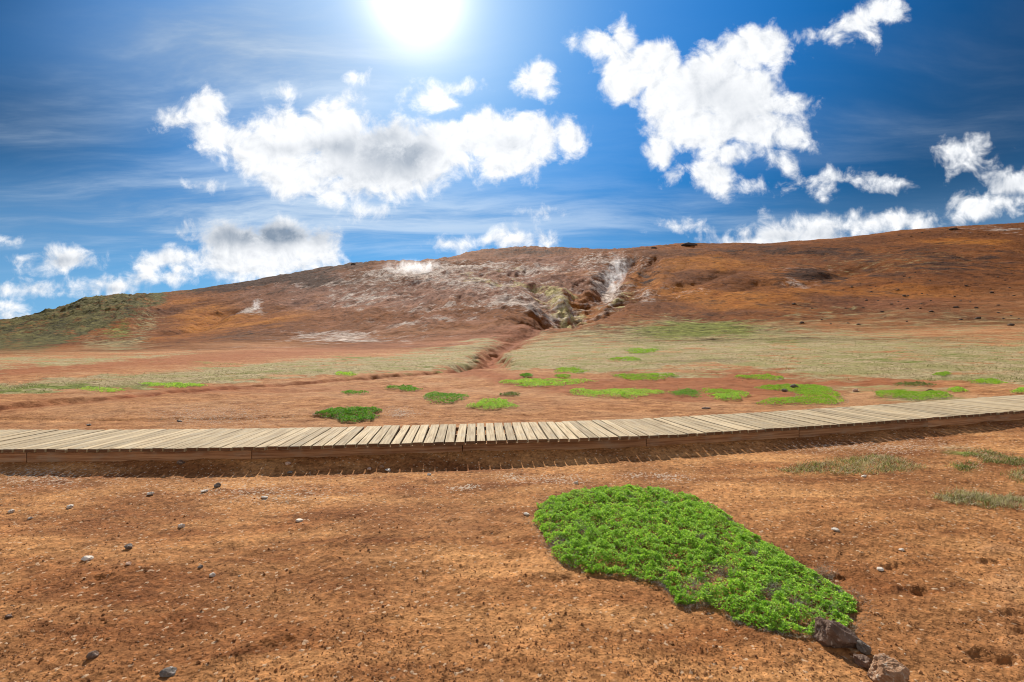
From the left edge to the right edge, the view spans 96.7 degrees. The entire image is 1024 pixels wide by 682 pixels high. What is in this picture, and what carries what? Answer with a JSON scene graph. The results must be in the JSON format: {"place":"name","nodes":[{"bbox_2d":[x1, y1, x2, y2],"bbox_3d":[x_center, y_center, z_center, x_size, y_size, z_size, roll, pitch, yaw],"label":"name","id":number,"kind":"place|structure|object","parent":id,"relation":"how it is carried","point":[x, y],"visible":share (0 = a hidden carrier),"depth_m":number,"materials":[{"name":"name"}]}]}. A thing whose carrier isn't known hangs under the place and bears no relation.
{"place":"outdoors","nodes":[
{"label":"outdoors","id":0,"kind":"place"},
{"bbox_2d":[0,327,1023,681],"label":"ground","id":1,"kind":"structure","parent":0,"point":[500,503],"depth_m":3.80,"materials":[{"name":"soil"}]},
{"bbox_2d":[81,555,93,560],"bbox_3d":[-2.959,1.512,3.170,0.066,0.032,0.063,2,-8,-22],"label":"stone","id":2,"kind":"object","parent":1,"relation":"on","point":[87,558],"visible":0.98,"depth_m":3.16,"materials":[{"name":"white stone"}]},
{"bbox_2d":[86,650,98,659],"bbox_3d":[-2.046,1.533,2.219,0.050,0.035,0.036,-6,7,-20],"label":"stone","id":3,"kind":"object","parent":1,"relation":"on","point":[91,655],"visible":1,"depth_m":2.21,"materials":[{"name":"grey stone"}]},
{"bbox_2d":[78,386,125,391],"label":"mat plant","id":4,"kind":"object","parent":1,"relation":"on","point":[105,388],"visible":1,"depth_m":12.33,"materials":[{"name":"green plant"}]},
{"bbox_2d":[124,543,132,548],"bbox_3d":[-2.836,1.520,3.361,0.051,0.043,0.051,0,0,-35],"label":"stone","id":5,"kind":"object","parent":1,"relation":"on","point":[128,546],"visible":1,"depth_m":3.35,"materials":[{"name":"grey stone"}]},
{"bbox_2d":[159,666,176,676],"bbox_3d":[-1.593,1.533,2.112,0.066,0.029,0.055,9,0,-5],"label":"stone","id":6,"kind":"object","parent":1,"relation":"on","point":[170,671],"visible":1,"depth_m":2.10,"materials":[{"name":"grey stone"}]},
{"bbox_2d":[132,382,209,387],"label":"mat plant","id":7,"kind":"object","parent":1,"relation":"on","point":[180,384],"visible":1,"depth_m":13.91,"materials":[{"name":"green plant"}]},
{"bbox_2d":[335,371,357,375],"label":"mat plant","id":8,"kind":"object","parent":1,"relation":"on","point":[344,373],"visible":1,"depth_m":18.58,"materials":[{"name":"green plant"}]},
{"bbox_2d":[312,406,384,422],"bbox_3d":[-2.933,1.276,8.066,1.376,0.157,1.338,0,0,0],"label":"mat plant","id":9,"kind":"object","parent":1,"relation":"on","point":[332,411],"visible":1,"depth_m":8.03,"materials":[{"name":"green plant"}]},
{"bbox_2d":[341,390,368,394],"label":"mat plant","id":10,"kind":"object","parent":1,"relation":"on","point":[358,391],"visible":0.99,"depth_m":11.32,"materials":[{"name":"green plant"}]},
{"bbox_2d":[387,384,422,391],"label":"mat plant","id":11,"kind":"object","parent":1,"relation":"on","point":[410,388],"visible":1,"depth_m":12.77,"materials":[{"name":"green plant"}]},
{"bbox_2d":[423,391,468,403],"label":"mat plant","id":12,"kind":"object","parent":1,"relation":"on","point":[440,395],"visible":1,"depth_m":10.10,"materials":[{"name":"green plant"}]},
{"bbox_2d":[466,398,518,409],"bbox_3d":[-0.356,1.225,9.047,1.110,0.124,1.451,0,0,0],"label":"mat plant","id":13,"kind":"object","parent":1,"relation":"on","point":[491,403],"visible":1,"depth_m":8.81,"materials":[{"name":"green plant"}]},
{"bbox_2d":[499,391,521,396],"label":"mat plant","id":14,"kind":"object","parent":1,"relation":"on","point":[510,393],"visible":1,"depth_m":10.66,"materials":[{"name":"green plant"}]},
{"bbox_2d":[0,395,1023,462],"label":"boardwalk","id":15,"kind":"structure","parent":1,"relation":"on","point":[58,445],"depth_m":6.12,"materials":[{"name":"beige wood"}]},
{"bbox_2d":[0,323,1023,393],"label":"dry grass","id":16,"kind":"structure","parent":1,"relation":"on","point":[1016,379],"depth_m":24.68,"materials":[{"name":"beige plant"}]},
{"bbox_2d":[520,373,532,377],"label":"mat plant","id":17,"kind":"object","parent":1,"relation":"on","point":[527,374],"visible":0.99,"depth_m":17.20,"materials":[{"name":"green plant"}]},
{"bbox_2d":[499,378,598,386],"bbox_3d":[1.196,1.310,14.899,3.480,0.199,3.032,0,0,-32],"label":"mat plant","id":18,"kind":"object","parent":1,"relation":"on","point":[527,381],"visible":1,"depth_m":14.56,"materials":[{"name":"green plant"}]},
{"bbox_2d":[553,374,570,378],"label":"mat plant","id":19,"kind":"object","parent":1,"relation":"on","point":[562,375],"visible":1,"depth_m":17.03,"materials":[{"name":"green plant"}]},
{"bbox_2d":[552,367,588,373],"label":"mat plant","id":20,"kind":"object","parent":1,"relation":"on","point":[570,369],"visible":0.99,"depth_m":20.30,"materials":[{"name":"green plant"}]},
{"bbox_2d":[569,388,669,398],"bbox_3d":[2.491,1.248,11.306,2.414,0.196,2.910,0,0,44],"label":"mat plant","id":21,"kind":"object","parent":1,"relation":"on","point":[622,392],"visible":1,"depth_m":10.98,"materials":[{"name":"green plant"}]},
{"bbox_2d":[610,356,640,360],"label":"mat plant","id":22,"kind":"object","parent":1,"relation":"on","point":[627,357],"visible":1,"depth_m":29.72,"materials":[{"name":"green plant"}]},
{"bbox_2d":[623,347,658,352],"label":"mat plant","id":23,"kind":"object","parent":1,"relation":"on","point":[641,350],"visible":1,"depth_m":41.11,"materials":[{"name":"green plant"}]},
{"bbox_2d":[610,372,678,380],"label":"mat plant","id":24,"kind":"object","parent":1,"relation":"on","point":[656,374],"visible":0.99,"depth_m":16.65,"materials":[{"name":"green plant"}]},
{"bbox_2d":[666,388,701,397],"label":"mat plant","id":25,"kind":"object","parent":1,"relation":"on","point":[682,392],"visible":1,"depth_m":10.87,"materials":[{"name":"green plant"}]},
{"bbox_2d":[523,481,878,646],"bbox_3d":[1.096,1.461,3.397,1.846,0.177,2.488,0,0,-14],"label":"mat plant","id":26,"kind":"object","parent":1,"relation":"on","point":[780,598],"visible":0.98,"depth_m":3.14,"materials":[{"name":"green plant"}]},
{"bbox_2d":[701,387,746,393],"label":"mat plant","id":27,"kind":"object","parent":1,"relation":"on","point":[714,390],"visible":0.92,"depth_m":11.16,"materials":[{"name":"green plant"}]},
{"bbox_2d":[707,391,751,400],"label":"mat plant","id":28,"kind":"object","parent":1,"relation":"on","point":[726,395],"visible":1,"depth_m":10.02,"materials":[{"name":"green plant"}]},
{"bbox_2d":[735,373,783,380],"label":"mat plant","id":29,"kind":"object","parent":1,"relation":"on","point":[767,375],"visible":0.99,"depth_m":15.76,"materials":[{"name":"green plant"}]},
{"bbox_2d":[750,382,849,405],"bbox_3d":[6.933,1.230,11.198,1.956,0.222,6.394,0,0,31],"label":"mat plant","id":30,"kind":"object","parent":1,"relation":"on","point":[818,389],"visible":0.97,"depth_m":9.97,"materials":[{"name":"green plant"}]},
{"bbox_2d":[814,616,861,647],"bbox_3d":[1.645,1.489,2.292,0.212,0.149,0.150,8,3,26],"label":"rock","id":31,"kind":"object","parent":1,"relation":"on","point":[831,633],"visible":0.94,"depth_m":2.26,"materials":[{"name":"brown stone"}]},
{"bbox_2d":[770,451,928,474],"bbox_3d":[3.769,1.383,5.105,1.906,0.138,0.710,0,0,-15],"label":"grass tuft","id":32,"kind":"object","parent":1,"relation":"on","point":[859,470],"visible":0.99,"depth_m":5.12,"materials":[{"name":"green plant"}]},
{"bbox_2d":[853,654,871,669],"bbox_3d":[1.655,1.513,2.143,0.061,0.063,0.076,0,0,-36],"label":"rock","id":33,"kind":"object","parent":1,"relation":"on","point":[862,660],"visible":0.81,"depth_m":2.13,"materials":[{"name":"brown stone"}]},
{"bbox_2d":[856,640,871,654],"bbox_3d":[1.732,1.507,2.235,0.059,0.063,0.057,0,0,-37],"label":"rock","id":34,"kind":"object","parent":1,"relation":"on","point":[863,647],"visible":1,"depth_m":2.22,"materials":[{"name":"stone"}]},
{"bbox_2d":[867,653,909,681],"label":"rock","id":35,"kind":"object","parent":1,"relation":"on","point":[884,668],"visible":1,"depth_m":2.02,"materials":[{"name":"beige stone"}]},
{"bbox_2d":[871,389,952,400],"bbox_3d":[8.776,1.153,9.965,1.449,0.143,2.630,0,0,38],"label":"mat plant","id":36,"kind":"object","parent":1,"relation":"on","point":[906,394],"visible":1,"depth_m":9.79,"materials":[{"name":"green plant"}]},
{"bbox_2d":[894,381,936,386],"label":"mat plant","id":37,"kind":"object","parent":1,"relation":"on","point":[914,383],"visible":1,"depth_m":12.52,"materials":[{"name":"green plant"}]},
{"bbox_2d":[932,371,951,375],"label":"mat plant","id":38,"kind":"object","parent":1,"relation":"on","point":[944,373],"visible":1,"depth_m":15.81,"materials":[{"name":"green plant"}]},
{"bbox_2d":[946,386,968,391],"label":"mat plant","id":39,"kind":"object","parent":1,"relation":"on","point":[957,388],"visible":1,"depth_m":10.94,"materials":[{"name":"green plant"}]},
{"bbox_2d":[950,460,984,471],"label":"grass tuft","id":40,"kind":"object","parent":1,"relation":"on","point":[961,465],"visible":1,"depth_m":5.08,"materials":[{"name":"green plant"}]},
{"bbox_2d":[926,486,1023,509],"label":"grass tuft","id":41,"kind":"object","parent":1,"relation":"on","point":[1004,500],"visible":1,"depth_m":4.15,"materials":[{"name":"green plant"}]},
{"bbox_2d":[968,378,1007,383],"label":"mat plant","id":42,"kind":"object","parent":1,"relation":"on","point":[994,381],"visible":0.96,"depth_m":13.04,"materials":[{"name":"green plant"}]},
{"bbox_2d":[959,447,1023,465],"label":"grass tuft","id":43,"kind":"object","parent":1,"relation":"on","point":[997,458],"visible":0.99,"depth_m":5.32,"materials":[{"name":"green plant"}]},
{"bbox_2d":[1000,466,1023,482],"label":"grass tuft","id":44,"kind":"object","parent":1,"relation":"on","point":[1014,474],"visible":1,"depth_m":4.80,"materials":[{"name":"green plant"}]},
{"bbox_2d":[1009,387,1023,393],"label":"mat plant","id":45,"kind":"object","parent":1,"relation":"on","point":[1020,389],"visible":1,"depth_m":10.44,"materials":[{"name":"green plant"}]},
{"bbox_2d":[0,222,1023,353],"bbox_3d":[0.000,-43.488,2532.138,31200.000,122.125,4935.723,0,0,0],"label":"hillside","id":46,"kind":"structure","parent":0,"point":[505,299],"depth_m":143.65,"materials":[{"name":"soil"}]},
{"bbox_2d":[681,242,696,245],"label":"rock","id":47,"kind":"object","parent":46,"relation":"on","point":[689,244],"visible":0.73,"depth_m":253.99,"materials":[{"name":"stone"}]},
{"bbox_2d":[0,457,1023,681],"bbox_3d":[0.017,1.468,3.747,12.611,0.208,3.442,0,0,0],"label":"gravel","id":48,"kind":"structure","parent":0,"point":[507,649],"depth_m":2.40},
{"bbox_2d":[0,0,1023,318],"label":"sky","id":49,"kind":"structure","parent":0,"point":[147,146],"materials":[{"name":"blue"}]}
]}

